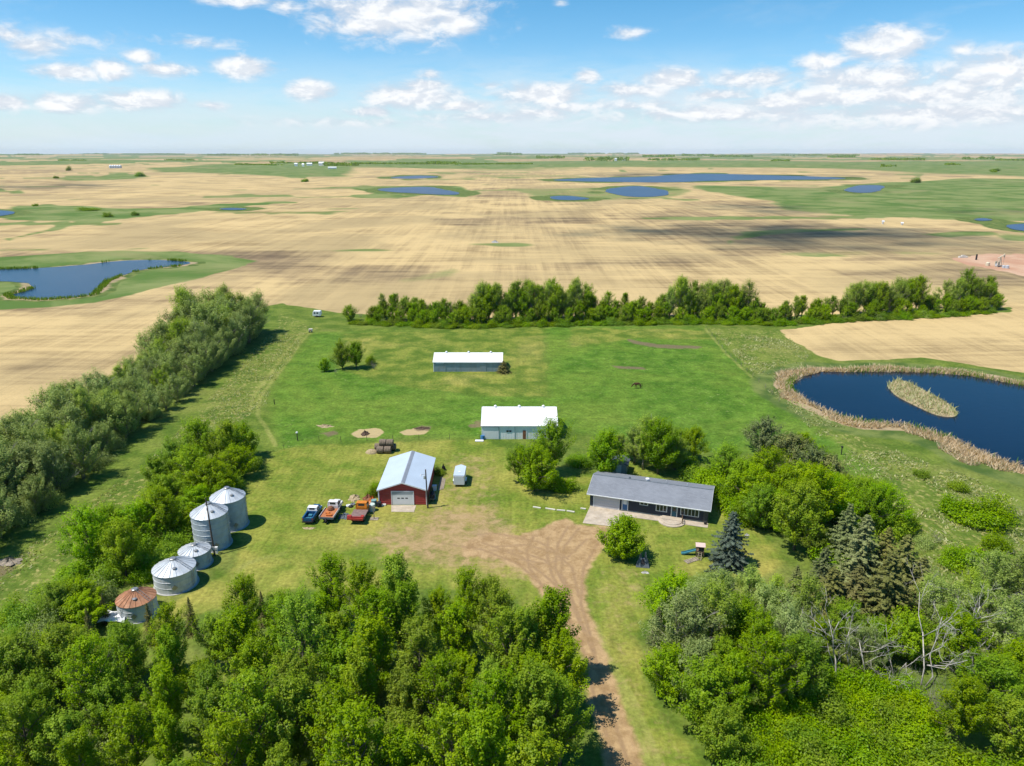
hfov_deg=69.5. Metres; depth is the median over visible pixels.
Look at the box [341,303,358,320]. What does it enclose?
box elder tree
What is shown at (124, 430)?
willow tree
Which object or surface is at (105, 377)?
willow tree
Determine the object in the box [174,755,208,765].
cottonwood tree
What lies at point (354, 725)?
cottonwood tree
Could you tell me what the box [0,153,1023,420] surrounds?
stubble field
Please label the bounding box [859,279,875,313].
poplar tree
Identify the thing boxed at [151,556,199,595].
grain bin
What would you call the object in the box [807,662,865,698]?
lime green shrub
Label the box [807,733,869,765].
lime green shrub
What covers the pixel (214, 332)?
willow tree
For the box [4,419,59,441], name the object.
willow tree
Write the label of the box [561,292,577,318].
poplar tree
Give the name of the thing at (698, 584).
willow tree
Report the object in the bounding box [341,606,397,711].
cottonwood tree
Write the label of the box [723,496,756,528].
leafy shrub
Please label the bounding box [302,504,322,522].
pickup truck
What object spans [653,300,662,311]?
poplar tree
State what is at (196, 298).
willow tree
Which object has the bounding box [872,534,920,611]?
dry spruce tree
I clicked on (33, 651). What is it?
poplar tree
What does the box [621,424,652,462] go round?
poplar tree
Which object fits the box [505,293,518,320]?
poplar tree
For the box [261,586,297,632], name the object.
ash tree
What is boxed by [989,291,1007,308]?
box elder tree
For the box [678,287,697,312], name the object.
poplar tree
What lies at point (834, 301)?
cottonwood tree
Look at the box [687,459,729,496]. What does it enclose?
lime green shrub
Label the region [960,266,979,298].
cottonwood tree
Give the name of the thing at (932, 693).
bare shrub
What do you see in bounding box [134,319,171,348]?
willow tree
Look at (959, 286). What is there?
poplar tree
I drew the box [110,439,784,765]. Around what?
lawn
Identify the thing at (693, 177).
pond
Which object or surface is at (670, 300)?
poplar tree
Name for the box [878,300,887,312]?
cottonwood tree
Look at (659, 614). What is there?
spruce tree
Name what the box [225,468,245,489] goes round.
lime green shrub
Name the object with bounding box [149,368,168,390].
poplar tree
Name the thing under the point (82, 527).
box elder tree
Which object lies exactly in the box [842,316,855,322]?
leafy shrub
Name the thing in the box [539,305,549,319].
ash tree
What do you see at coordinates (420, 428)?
soil mound
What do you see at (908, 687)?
lime green shrub
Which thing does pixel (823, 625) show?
cottonwood tree
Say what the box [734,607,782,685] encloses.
cottonwood tree
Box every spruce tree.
[84,607,98,637]
[99,593,109,624]
[142,603,158,646]
[184,597,201,638]
[257,591,267,628]
[495,361,511,374]
[645,606,667,646]
[704,511,758,578]
[783,565,805,600]
[799,566,850,632]
[803,547,836,605]
[818,503,861,571]
[834,514,882,590]
[838,565,877,623]
[847,552,929,641]
[864,527,903,596]
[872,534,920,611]
[903,557,945,620]
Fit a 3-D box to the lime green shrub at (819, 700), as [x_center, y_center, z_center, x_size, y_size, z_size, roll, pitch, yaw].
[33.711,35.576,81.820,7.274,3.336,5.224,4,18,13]
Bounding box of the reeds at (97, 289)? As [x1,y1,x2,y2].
[0,258,185,300]
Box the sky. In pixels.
[0,0,1023,153]
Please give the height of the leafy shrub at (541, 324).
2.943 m
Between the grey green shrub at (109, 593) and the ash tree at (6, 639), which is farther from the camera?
the grey green shrub at (109, 593)
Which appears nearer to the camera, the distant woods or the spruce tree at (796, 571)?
the spruce tree at (796, 571)
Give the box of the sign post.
[370,506,378,519]
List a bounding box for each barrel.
[369,503,374,511]
[371,499,376,506]
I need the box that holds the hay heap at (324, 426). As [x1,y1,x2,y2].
[317,424,333,427]
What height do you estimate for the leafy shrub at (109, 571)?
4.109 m
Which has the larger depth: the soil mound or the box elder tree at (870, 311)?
the box elder tree at (870, 311)
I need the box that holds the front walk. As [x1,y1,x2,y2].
[622,511,707,527]
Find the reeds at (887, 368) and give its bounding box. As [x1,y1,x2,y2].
[785,365,1021,460]
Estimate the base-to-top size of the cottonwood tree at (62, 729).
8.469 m
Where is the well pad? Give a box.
[952,253,1023,276]
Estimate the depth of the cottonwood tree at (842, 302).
279.63 m
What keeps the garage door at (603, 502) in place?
in the ranch house
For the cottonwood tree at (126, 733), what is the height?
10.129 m
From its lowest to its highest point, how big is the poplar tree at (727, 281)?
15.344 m
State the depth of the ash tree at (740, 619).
90.18 m
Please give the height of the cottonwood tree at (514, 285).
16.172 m
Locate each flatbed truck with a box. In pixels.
[319,499,343,522]
[347,500,370,521]
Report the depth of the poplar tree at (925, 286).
284.90 m
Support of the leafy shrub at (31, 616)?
on the ground at (402, 354)
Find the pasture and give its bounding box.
[266,325,899,483]
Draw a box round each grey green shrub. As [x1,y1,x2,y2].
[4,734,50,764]
[12,502,39,527]
[16,592,50,617]
[18,607,72,641]
[22,490,66,509]
[80,451,108,474]
[81,710,115,750]
[87,569,120,609]
[90,450,121,464]
[105,431,126,450]
[153,410,169,418]
[227,342,246,356]
[288,731,323,764]
[356,685,388,711]
[912,533,939,551]
[915,560,951,596]
[989,559,1023,594]
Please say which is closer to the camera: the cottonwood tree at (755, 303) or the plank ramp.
the plank ramp
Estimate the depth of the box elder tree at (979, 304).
289.27 m
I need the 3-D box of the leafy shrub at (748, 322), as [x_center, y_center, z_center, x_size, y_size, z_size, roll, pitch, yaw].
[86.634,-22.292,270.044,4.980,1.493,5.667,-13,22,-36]
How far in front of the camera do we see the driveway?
108.65 m
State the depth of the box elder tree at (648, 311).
272.52 m
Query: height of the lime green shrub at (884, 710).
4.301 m
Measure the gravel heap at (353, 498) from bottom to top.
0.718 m
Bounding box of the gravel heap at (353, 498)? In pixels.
[348,494,359,501]
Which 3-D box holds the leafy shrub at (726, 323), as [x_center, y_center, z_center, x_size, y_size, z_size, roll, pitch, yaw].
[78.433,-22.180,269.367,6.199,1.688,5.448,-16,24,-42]
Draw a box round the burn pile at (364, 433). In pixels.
[361,430,369,435]
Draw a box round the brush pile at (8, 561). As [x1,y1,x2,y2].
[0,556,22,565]
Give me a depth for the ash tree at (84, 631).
88.37 m
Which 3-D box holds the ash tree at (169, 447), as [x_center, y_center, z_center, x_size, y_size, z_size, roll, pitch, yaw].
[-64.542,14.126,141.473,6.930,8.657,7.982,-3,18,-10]
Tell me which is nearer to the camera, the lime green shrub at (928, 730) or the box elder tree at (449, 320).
the lime green shrub at (928, 730)
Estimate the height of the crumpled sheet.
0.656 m
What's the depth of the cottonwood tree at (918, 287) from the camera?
284.45 m
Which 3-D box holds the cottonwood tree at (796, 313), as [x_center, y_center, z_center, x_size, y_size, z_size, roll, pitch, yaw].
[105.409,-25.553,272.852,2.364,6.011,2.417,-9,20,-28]
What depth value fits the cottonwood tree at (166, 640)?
80.48 m
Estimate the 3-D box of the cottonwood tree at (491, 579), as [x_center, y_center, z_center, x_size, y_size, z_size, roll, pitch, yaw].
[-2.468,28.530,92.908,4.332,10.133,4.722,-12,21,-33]
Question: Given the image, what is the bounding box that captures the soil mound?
[414,427,429,429]
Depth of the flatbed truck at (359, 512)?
126.80 m
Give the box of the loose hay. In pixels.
[365,449,376,453]
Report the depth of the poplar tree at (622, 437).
149.50 m
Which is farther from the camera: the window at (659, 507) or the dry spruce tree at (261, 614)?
the window at (659, 507)
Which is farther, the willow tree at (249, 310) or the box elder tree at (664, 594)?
the willow tree at (249, 310)
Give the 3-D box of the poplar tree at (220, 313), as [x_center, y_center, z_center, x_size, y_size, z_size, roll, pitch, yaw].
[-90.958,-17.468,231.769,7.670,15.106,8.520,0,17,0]
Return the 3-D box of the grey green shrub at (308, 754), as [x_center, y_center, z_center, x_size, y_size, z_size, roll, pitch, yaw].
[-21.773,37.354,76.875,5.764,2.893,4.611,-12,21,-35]
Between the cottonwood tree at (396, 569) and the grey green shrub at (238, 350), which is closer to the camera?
the cottonwood tree at (396, 569)
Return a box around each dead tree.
[804,588,860,675]
[825,609,863,672]
[845,629,912,679]
[867,612,921,684]
[876,662,917,690]
[906,558,973,692]
[970,629,987,671]
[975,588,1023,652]
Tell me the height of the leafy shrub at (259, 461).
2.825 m
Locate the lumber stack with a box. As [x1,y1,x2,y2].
[438,477,445,490]
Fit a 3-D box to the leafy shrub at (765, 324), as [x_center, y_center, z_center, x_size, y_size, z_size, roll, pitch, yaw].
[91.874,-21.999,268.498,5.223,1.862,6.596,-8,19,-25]
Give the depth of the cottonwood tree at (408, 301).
278.19 m
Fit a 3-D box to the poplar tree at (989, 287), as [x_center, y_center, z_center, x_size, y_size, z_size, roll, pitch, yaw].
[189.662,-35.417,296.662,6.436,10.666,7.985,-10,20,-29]
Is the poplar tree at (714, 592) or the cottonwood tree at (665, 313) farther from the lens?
the cottonwood tree at (665, 313)
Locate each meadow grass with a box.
[0,333,306,590]
[716,333,1023,637]
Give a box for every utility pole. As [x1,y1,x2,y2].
[205,497,215,555]
[420,469,428,507]
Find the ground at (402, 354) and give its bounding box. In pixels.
[0,304,1023,765]
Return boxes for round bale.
[376,446,383,452]
[379,439,385,445]
[384,446,391,452]
[386,439,393,445]
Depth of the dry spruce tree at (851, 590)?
97.97 m
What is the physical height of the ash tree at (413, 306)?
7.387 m
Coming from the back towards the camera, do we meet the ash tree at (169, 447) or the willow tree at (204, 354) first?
the willow tree at (204, 354)
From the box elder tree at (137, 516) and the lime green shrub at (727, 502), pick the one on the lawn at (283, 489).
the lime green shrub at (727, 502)
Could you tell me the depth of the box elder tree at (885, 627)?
90.09 m
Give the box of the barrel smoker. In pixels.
[430,488,435,500]
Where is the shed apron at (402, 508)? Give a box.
[391,505,415,511]
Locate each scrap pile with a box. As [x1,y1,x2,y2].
[338,513,349,519]
[362,494,371,500]
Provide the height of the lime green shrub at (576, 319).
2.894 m
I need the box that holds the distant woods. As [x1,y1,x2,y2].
[0,152,1023,171]
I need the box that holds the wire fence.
[283,434,479,445]
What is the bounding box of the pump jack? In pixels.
[994,254,1004,266]
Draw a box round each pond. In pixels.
[0,210,13,215]
[0,260,189,298]
[220,208,244,209]
[378,187,458,194]
[391,176,437,178]
[550,196,588,199]
[557,174,844,181]
[605,186,668,196]
[792,371,1023,465]
[844,185,883,192]
[974,218,991,220]
[1006,224,1023,230]
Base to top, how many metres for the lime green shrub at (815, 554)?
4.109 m
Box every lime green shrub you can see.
[4,625,30,642]
[24,572,90,616]
[27,628,50,668]
[48,550,101,583]
[92,635,114,662]
[107,530,167,570]
[124,560,157,585]
[133,541,180,569]
[148,521,193,554]
[166,505,196,532]
[175,494,193,516]
[193,482,223,503]
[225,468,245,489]
[365,353,375,364]
[548,475,581,493]
[563,451,593,467]
[573,316,581,322]
[614,315,622,322]
[685,313,698,320]
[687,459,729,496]
[712,750,775,765]
[715,486,750,517]
[716,315,727,320]
[730,734,766,765]
[736,724,796,765]
[738,697,780,745]
[763,752,796,765]
[764,696,803,738]
[767,737,810,765]
[769,690,819,720]
[782,688,843,719]
[787,731,849,765]
[788,696,843,742]
[792,715,855,749]
[805,542,850,573]
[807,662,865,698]
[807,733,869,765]
[824,663,886,706]
[824,678,875,718]
[825,739,862,765]
[829,707,882,751]
[833,722,902,765]
[845,716,906,758]
[848,689,887,732]
[849,742,882,765]
[855,474,895,501]
[857,667,905,708]
[867,739,911,765]
[868,693,923,734]
[871,505,916,541]
[875,675,937,720]
[883,673,932,704]
[883,705,933,760]
[889,310,904,315]
[893,708,952,753]
[893,752,952,765]
[904,689,948,738]
[912,308,924,317]
[923,741,986,765]
[936,539,976,574]
[937,751,989,765]
[951,545,1015,573]
[1000,754,1023,765]
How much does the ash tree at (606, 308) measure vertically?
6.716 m
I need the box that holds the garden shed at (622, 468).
[612,455,629,473]
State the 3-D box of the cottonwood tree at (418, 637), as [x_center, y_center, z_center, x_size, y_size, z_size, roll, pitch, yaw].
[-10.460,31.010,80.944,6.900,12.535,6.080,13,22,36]
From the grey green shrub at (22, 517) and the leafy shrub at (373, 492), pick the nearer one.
the grey green shrub at (22, 517)
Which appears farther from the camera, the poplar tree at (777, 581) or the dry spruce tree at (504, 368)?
the dry spruce tree at (504, 368)
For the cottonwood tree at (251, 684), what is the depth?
69.26 m
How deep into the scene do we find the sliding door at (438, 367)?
211.21 m
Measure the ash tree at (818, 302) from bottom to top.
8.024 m
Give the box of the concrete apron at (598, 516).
[583,506,623,526]
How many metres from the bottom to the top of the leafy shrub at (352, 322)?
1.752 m
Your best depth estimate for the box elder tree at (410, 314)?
269.56 m
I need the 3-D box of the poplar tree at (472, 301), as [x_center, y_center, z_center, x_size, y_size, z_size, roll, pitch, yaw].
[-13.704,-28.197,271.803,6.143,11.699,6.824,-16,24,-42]
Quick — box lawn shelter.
[636,552,649,567]
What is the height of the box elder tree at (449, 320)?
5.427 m
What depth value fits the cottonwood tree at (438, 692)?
75.74 m
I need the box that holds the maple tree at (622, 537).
[595,513,649,559]
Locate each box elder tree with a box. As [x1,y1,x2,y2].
[55,501,117,560]
[55,572,107,605]
[59,588,114,631]
[89,500,137,545]
[103,497,181,541]
[132,484,179,524]
[139,470,186,504]
[169,440,214,487]
[178,481,220,513]
[184,456,237,490]
[197,469,243,492]
[214,440,257,475]
[316,357,330,370]
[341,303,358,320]
[372,305,383,320]
[391,309,404,320]
[393,309,405,320]
[404,308,416,320]
[414,309,429,323]
[420,309,430,323]
[429,309,439,323]
[446,313,458,323]
[450,309,466,324]
[458,305,474,323]
[473,309,489,323]
[490,311,506,323]
[496,305,511,322]
[509,442,558,490]
[536,463,555,488]
[581,308,597,321]
[587,308,597,319]
[590,305,607,320]
[608,306,620,319]
[615,305,632,320]
[621,301,634,320]
[632,308,651,321]
[634,563,701,633]
[639,639,695,700]
[643,306,654,320]
[672,307,687,319]
[698,306,715,319]
[702,305,716,317]
[704,438,743,475]
[716,452,755,495]
[721,305,740,319]
[728,461,781,500]
[733,310,746,320]
[734,458,769,480]
[739,482,782,528]
[740,306,754,320]
[741,306,753,319]
[748,445,797,487]
[755,307,773,321]
[759,488,794,531]
[763,307,771,320]
[768,307,780,320]
[777,458,817,488]
[796,431,817,453]
[801,309,812,319]
[804,444,830,461]
[807,306,824,318]
[810,469,864,521]
[820,304,831,318]
[831,474,853,507]
[831,493,879,527]
[840,306,849,317]
[842,472,882,516]
[853,613,903,662]
[858,480,914,524]
[861,303,880,316]
[878,603,948,664]
[889,297,913,313]
[917,304,927,310]
[949,299,961,310]
[964,295,978,311]
[970,299,985,309]
[977,296,990,309]
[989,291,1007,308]
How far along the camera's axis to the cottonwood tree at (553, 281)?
275.09 m
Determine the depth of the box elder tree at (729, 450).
141.04 m
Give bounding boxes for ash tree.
[0,619,51,695]
[0,627,22,683]
[0,685,16,730]
[4,684,59,735]
[6,661,61,727]
[32,619,94,676]
[35,578,81,625]
[35,642,80,698]
[67,623,99,649]
[73,666,143,739]
[95,513,141,576]
[139,454,175,487]
[139,486,186,530]
[153,752,208,765]
[156,435,193,474]
[175,415,217,458]
[178,654,226,702]
[206,417,250,458]
[206,602,272,666]
[233,418,260,452]
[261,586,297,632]
[301,627,377,693]
[328,337,351,368]
[345,340,366,367]
[366,306,378,319]
[367,706,435,764]
[408,302,418,318]
[409,296,419,303]
[414,298,427,315]
[428,300,441,314]
[451,299,465,312]
[469,291,493,315]
[472,307,485,319]
[504,287,520,314]
[504,445,524,482]
[524,308,537,321]
[527,415,576,467]
[532,303,542,320]
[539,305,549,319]
[548,307,561,321]
[564,307,574,321]
[572,300,587,320]
[584,426,628,472]
[602,305,614,320]
[628,300,639,311]
[634,416,679,473]
[652,306,663,320]
[664,650,750,731]
[673,426,688,446]
[681,424,710,454]
[683,293,701,316]
[688,696,760,765]
[710,291,728,318]
[715,303,726,317]
[723,590,765,650]
[754,628,835,697]
[767,463,798,498]
[768,477,829,550]
[775,305,785,319]
[782,300,793,312]
[790,461,848,523]
[796,464,839,498]
[798,524,836,560]
[808,302,819,308]
[811,297,825,309]
[814,595,873,647]
[846,302,862,315]
[855,482,897,524]
[863,286,880,308]
[870,281,885,297]
[870,300,879,311]
[922,298,932,310]
[924,671,998,744]
[927,295,936,309]
[933,606,995,674]
[941,293,953,304]
[955,649,1023,716]
[959,297,969,311]
[979,691,1023,759]
[983,281,1001,304]
[984,634,1023,697]
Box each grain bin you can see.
[115,586,159,624]
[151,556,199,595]
[177,541,213,570]
[190,501,232,552]
[209,486,249,532]
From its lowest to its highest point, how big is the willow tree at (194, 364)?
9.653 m
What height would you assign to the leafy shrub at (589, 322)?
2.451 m
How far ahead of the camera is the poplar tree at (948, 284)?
294.14 m
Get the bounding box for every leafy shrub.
[0,591,29,627]
[0,596,54,637]
[74,206,104,210]
[83,554,125,595]
[101,211,112,216]
[106,621,135,638]
[134,171,145,175]
[211,720,251,765]
[241,456,262,471]
[348,318,360,324]
[356,320,366,325]
[364,482,378,497]
[365,317,378,324]
[367,319,386,325]
[380,321,392,326]
[394,320,406,326]
[411,318,423,327]
[417,716,441,740]
[422,322,430,327]
[430,322,440,327]
[434,466,446,475]
[438,318,449,328]
[443,323,457,328]
[444,690,471,711]
[460,319,472,328]
[468,320,481,328]
[478,323,491,328]
[486,320,496,327]
[494,321,510,326]
[502,322,513,327]
[511,320,524,326]
[515,313,525,325]
[520,319,532,326]
[529,320,539,326]
[536,317,548,327]
[544,320,558,326]
[554,318,572,327]
[576,320,588,325]
[584,317,593,325]
[587,320,604,325]
[599,321,608,325]
[613,319,625,325]
[623,320,634,324]
[633,318,643,325]
[640,320,653,325]
[664,318,673,323]
[670,320,683,325]
[677,460,721,482]
[679,315,690,324]
[682,453,699,467]
[685,318,701,324]
[702,317,716,324]
[720,319,733,325]
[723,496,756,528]
[724,315,740,324]
[734,720,771,755]
[735,318,745,324]
[742,320,753,324]
[745,316,763,325]
[752,724,795,747]
[759,321,772,325]
[773,317,789,326]
[777,715,828,755]
[782,320,797,325]
[790,318,802,323]
[797,731,847,765]
[800,316,816,324]
[803,667,831,711]
[805,681,857,744]
[811,316,824,324]
[820,319,830,323]
[825,316,842,322]
[836,317,847,322]
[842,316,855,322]
[849,312,867,321]
[863,686,896,717]
[869,729,912,765]
[875,311,891,320]
[885,506,926,534]
[886,313,895,319]
[887,737,940,765]
[898,310,913,319]
[907,313,918,318]
[908,733,971,765]
[909,178,921,182]
[912,469,931,478]
[923,309,937,318]
[935,497,1020,531]
[939,491,980,519]
[940,312,950,316]
[946,309,960,316]
[946,479,971,492]
[949,744,1016,765]
[955,310,972,316]
[962,309,975,313]
[969,746,1007,765]
[970,490,1021,527]
[973,306,986,313]
[973,526,1016,555]
[978,310,991,314]
[986,307,997,312]
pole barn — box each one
[433,351,502,371]
[481,405,557,438]
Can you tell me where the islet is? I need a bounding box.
[889,380,955,416]
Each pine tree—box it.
[740,415,786,453]
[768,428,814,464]
[783,440,845,473]
[812,452,850,475]
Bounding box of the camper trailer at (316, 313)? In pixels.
[311,310,321,316]
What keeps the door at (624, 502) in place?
in the ranch house
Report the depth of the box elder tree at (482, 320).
267.13 m
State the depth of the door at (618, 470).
143.98 m
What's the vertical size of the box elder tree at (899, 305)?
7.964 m
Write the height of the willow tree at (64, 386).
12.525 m
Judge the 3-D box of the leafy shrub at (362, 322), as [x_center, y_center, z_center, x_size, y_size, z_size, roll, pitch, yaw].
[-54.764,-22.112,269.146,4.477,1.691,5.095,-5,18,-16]
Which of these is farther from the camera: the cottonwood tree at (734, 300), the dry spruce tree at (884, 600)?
the cottonwood tree at (734, 300)
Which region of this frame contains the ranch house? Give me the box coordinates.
[587,471,714,527]
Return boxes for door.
[392,495,412,504]
[435,364,445,371]
[480,363,485,371]
[483,427,498,438]
[593,496,619,509]
[616,465,620,473]
[621,500,627,509]
[671,507,677,516]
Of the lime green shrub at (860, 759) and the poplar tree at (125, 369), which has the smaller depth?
the lime green shrub at (860, 759)
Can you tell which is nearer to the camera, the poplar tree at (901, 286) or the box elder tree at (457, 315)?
the box elder tree at (457, 315)
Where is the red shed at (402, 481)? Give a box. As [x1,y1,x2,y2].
[376,451,435,504]
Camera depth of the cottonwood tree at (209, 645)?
87.66 m
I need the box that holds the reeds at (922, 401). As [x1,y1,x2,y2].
[887,376,958,416]
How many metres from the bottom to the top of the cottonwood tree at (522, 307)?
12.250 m
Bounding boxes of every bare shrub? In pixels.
[908,667,950,712]
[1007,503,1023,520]
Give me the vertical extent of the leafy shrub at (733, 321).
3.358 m
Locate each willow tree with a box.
[0,407,46,457]
[0,414,30,441]
[0,432,31,485]
[0,441,35,500]
[0,446,14,487]
[0,466,14,514]
[0,483,21,537]
[2,436,61,493]
[4,407,50,427]
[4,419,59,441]
[5,423,62,475]
[12,471,59,513]
[21,438,79,492]
[22,403,63,441]
[24,380,70,420]
[29,387,99,434]
[35,380,74,406]
[44,399,90,455]
[51,397,104,429]
[54,421,106,478]
[63,377,82,389]
[66,367,122,410]
[70,387,105,420]
[84,386,126,438]
[84,420,117,453]
[97,374,113,386]
[104,398,141,437]
[112,375,146,415]
[114,353,139,379]
[116,376,130,392]
[119,389,149,431]
[124,364,150,382]
[130,330,166,367]
[132,341,173,374]
[133,355,164,389]
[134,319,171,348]
[134,383,161,420]
[137,376,155,404]
[138,371,156,389]
[153,383,175,409]
[155,307,182,335]
[155,350,182,389]
[161,337,199,369]
[163,372,188,400]
[165,338,179,352]
[169,347,191,375]
[174,284,217,306]
[174,368,193,390]
[175,376,191,395]
[176,331,207,359]
[178,291,217,331]
[179,352,203,385]
[184,300,233,343]
[184,316,221,349]
[185,356,212,380]
[189,342,216,376]
[198,286,234,307]
[199,300,217,328]
[202,336,226,371]
[202,337,230,368]
[208,328,217,338]
[211,288,235,305]
[212,333,231,364]
[215,295,251,339]
[216,325,241,358]
[221,310,248,349]
[229,309,255,344]
[232,295,263,342]
[239,302,266,339]
[241,301,265,334]
[246,288,269,326]
[638,587,727,663]
[666,571,725,639]
[671,632,721,701]
[703,565,739,625]
[743,578,810,641]
[766,600,826,667]
[838,617,891,672]
[909,575,976,640]
[948,578,1006,670]
[965,546,1021,601]
[975,584,1023,655]
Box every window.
[656,505,666,511]
[680,508,698,516]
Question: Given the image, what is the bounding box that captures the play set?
[681,542,705,560]
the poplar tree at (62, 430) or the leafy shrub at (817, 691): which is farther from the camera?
the poplar tree at (62, 430)
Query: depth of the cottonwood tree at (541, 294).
271.03 m
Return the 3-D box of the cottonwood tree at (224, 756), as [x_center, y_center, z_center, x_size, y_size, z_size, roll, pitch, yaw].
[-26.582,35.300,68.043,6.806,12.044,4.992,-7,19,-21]
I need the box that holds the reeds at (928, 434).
[774,363,1023,473]
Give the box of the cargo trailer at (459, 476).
[453,464,466,484]
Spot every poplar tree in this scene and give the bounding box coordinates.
[5,632,45,682]
[37,425,65,473]
[52,420,87,460]
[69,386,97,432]
[97,384,116,425]
[111,362,126,381]
[111,390,130,415]
[122,362,132,378]
[149,335,168,367]
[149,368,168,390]
[161,361,172,388]
[165,284,193,318]
[166,315,189,348]
[175,315,194,340]
[210,307,230,333]
[212,302,234,331]
[216,281,233,297]
[223,289,238,306]
[234,290,251,306]
[377,294,387,319]
[446,300,453,318]
[467,292,482,320]
[470,280,490,310]
[489,282,506,311]
[498,291,514,314]
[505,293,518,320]
[520,279,539,311]
[543,282,554,320]
[554,286,569,318]
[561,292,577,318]
[564,285,578,311]
[568,276,584,317]
[570,280,584,317]
[581,283,597,316]
[614,432,629,454]
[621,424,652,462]
[630,413,672,442]
[633,298,643,314]
[634,431,653,469]
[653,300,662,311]
[664,438,692,469]
[665,283,677,319]
[672,277,691,308]
[675,274,689,310]
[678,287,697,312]
[690,291,706,317]
[694,575,742,654]
[696,279,718,313]
[698,281,707,315]
[705,283,723,308]
[712,279,724,300]
[718,283,733,312]
[722,278,731,298]
[731,562,769,607]
[736,295,746,315]
[740,277,759,307]
[754,573,791,622]
[790,296,800,318]
[792,570,827,632]
[821,297,834,313]
[842,290,855,307]
[844,281,859,301]
[847,281,866,306]
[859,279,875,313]
[880,283,901,311]
[888,275,906,300]
[888,293,895,311]
[891,280,910,308]
[914,570,943,622]
[915,277,930,305]
[932,278,955,308]
[933,292,941,309]
[949,288,960,306]
[953,276,970,300]
[953,566,986,609]
[958,576,1000,632]
[971,277,986,299]
[979,282,996,300]
[996,548,1023,609]
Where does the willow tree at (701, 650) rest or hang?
on the ground at (402, 354)
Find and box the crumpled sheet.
[97,610,124,622]
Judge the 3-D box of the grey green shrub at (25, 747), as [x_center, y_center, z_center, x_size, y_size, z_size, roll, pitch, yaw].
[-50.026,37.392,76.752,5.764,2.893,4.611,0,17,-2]
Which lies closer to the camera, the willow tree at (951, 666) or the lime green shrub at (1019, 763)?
the lime green shrub at (1019, 763)
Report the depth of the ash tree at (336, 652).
80.69 m
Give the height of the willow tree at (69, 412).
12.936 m
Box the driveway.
[461,519,644,765]
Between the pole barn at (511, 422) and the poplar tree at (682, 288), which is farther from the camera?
the poplar tree at (682, 288)
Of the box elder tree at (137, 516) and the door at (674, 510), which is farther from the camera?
the door at (674, 510)
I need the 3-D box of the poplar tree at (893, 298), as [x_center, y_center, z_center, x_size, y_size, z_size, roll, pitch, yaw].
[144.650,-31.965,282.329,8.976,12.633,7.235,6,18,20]
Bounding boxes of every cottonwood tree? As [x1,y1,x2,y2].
[0,687,54,765]
[0,701,21,763]
[0,733,24,765]
[29,706,92,765]
[53,628,131,719]
[53,724,107,765]
[69,644,111,688]
[97,697,166,765]
[99,618,153,701]
[108,617,148,671]
[140,656,187,724]
[146,598,198,671]
[146,702,183,765]
[150,623,186,684]
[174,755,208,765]
[179,681,245,765]
[181,709,258,765]
[185,658,236,731]
[190,611,226,665]
[206,655,309,765]
[219,570,261,634]
[223,632,285,702]
[245,686,274,742]
[259,648,318,723]
[262,594,299,660]
[262,738,305,765]
[263,663,324,765]
[267,579,334,681]
[300,674,372,765]
[304,548,356,614]
[305,590,338,634]
[318,610,349,661]
[319,694,406,765]
[331,557,383,625]
[339,637,380,720]
[340,584,415,655]
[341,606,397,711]
[372,723,440,765]
[377,548,417,650]
[381,300,387,318]
[383,663,427,731]
[385,305,394,318]
[386,577,429,665]
[387,294,396,315]
[390,293,398,310]
[392,610,446,713]
[397,298,410,320]
[401,296,411,315]
[405,701,493,765]
[409,646,478,727]
[416,585,455,644]
[429,596,490,659]
[438,298,449,318]
[439,708,472,764]
[440,312,447,320]
[444,564,487,630]
[448,649,479,710]
[459,702,517,765]
[463,581,522,651]
[466,662,527,764]
[469,650,512,716]
[473,569,509,630]
[473,605,548,702]
[484,284,497,321]
[496,725,575,765]
[503,601,544,675]
[506,279,524,318]
[508,647,549,731]
[508,658,566,748]
[513,290,530,319]
[520,279,533,316]
[525,669,594,765]
[531,584,581,653]
[533,283,540,303]
[533,284,546,320]
[533,607,567,656]
[537,628,589,698]
[544,276,560,307]
[545,283,567,310]
[581,290,593,314]
[590,295,599,309]
[600,291,615,307]
[614,300,620,311]
[619,292,629,308]
[637,295,650,308]
[646,301,654,315]
[655,294,666,318]
[661,301,671,317]
[689,279,700,299]
[711,633,739,677]
[717,645,757,711]
[726,282,744,311]
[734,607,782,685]
[740,624,809,708]
[750,296,761,318]
[754,307,762,318]
[779,303,790,318]
[786,308,793,320]
[794,306,799,317]
[799,294,807,315]
[804,613,838,665]
[829,295,839,314]
[836,298,847,312]
[872,279,891,306]
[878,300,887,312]
[903,282,919,310]
[906,276,917,309]
[908,273,931,311]
[933,298,942,313]
[937,601,964,656]
[943,298,950,311]
[952,276,965,296]
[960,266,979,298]
[963,284,976,305]
[984,275,997,291]
[990,294,1001,306]
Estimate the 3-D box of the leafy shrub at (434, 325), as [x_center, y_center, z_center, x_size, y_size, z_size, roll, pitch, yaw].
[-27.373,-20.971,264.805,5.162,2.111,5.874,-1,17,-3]
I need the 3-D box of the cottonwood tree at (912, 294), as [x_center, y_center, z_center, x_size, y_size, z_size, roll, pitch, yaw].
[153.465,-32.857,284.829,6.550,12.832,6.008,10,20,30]
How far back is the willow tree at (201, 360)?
201.55 m
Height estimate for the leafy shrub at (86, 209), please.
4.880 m
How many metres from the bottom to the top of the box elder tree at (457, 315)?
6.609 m
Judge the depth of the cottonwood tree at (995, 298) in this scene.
291.74 m
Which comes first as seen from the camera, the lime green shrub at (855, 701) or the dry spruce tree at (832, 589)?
the lime green shrub at (855, 701)
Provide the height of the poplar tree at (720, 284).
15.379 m
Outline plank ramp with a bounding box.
[683,557,699,563]

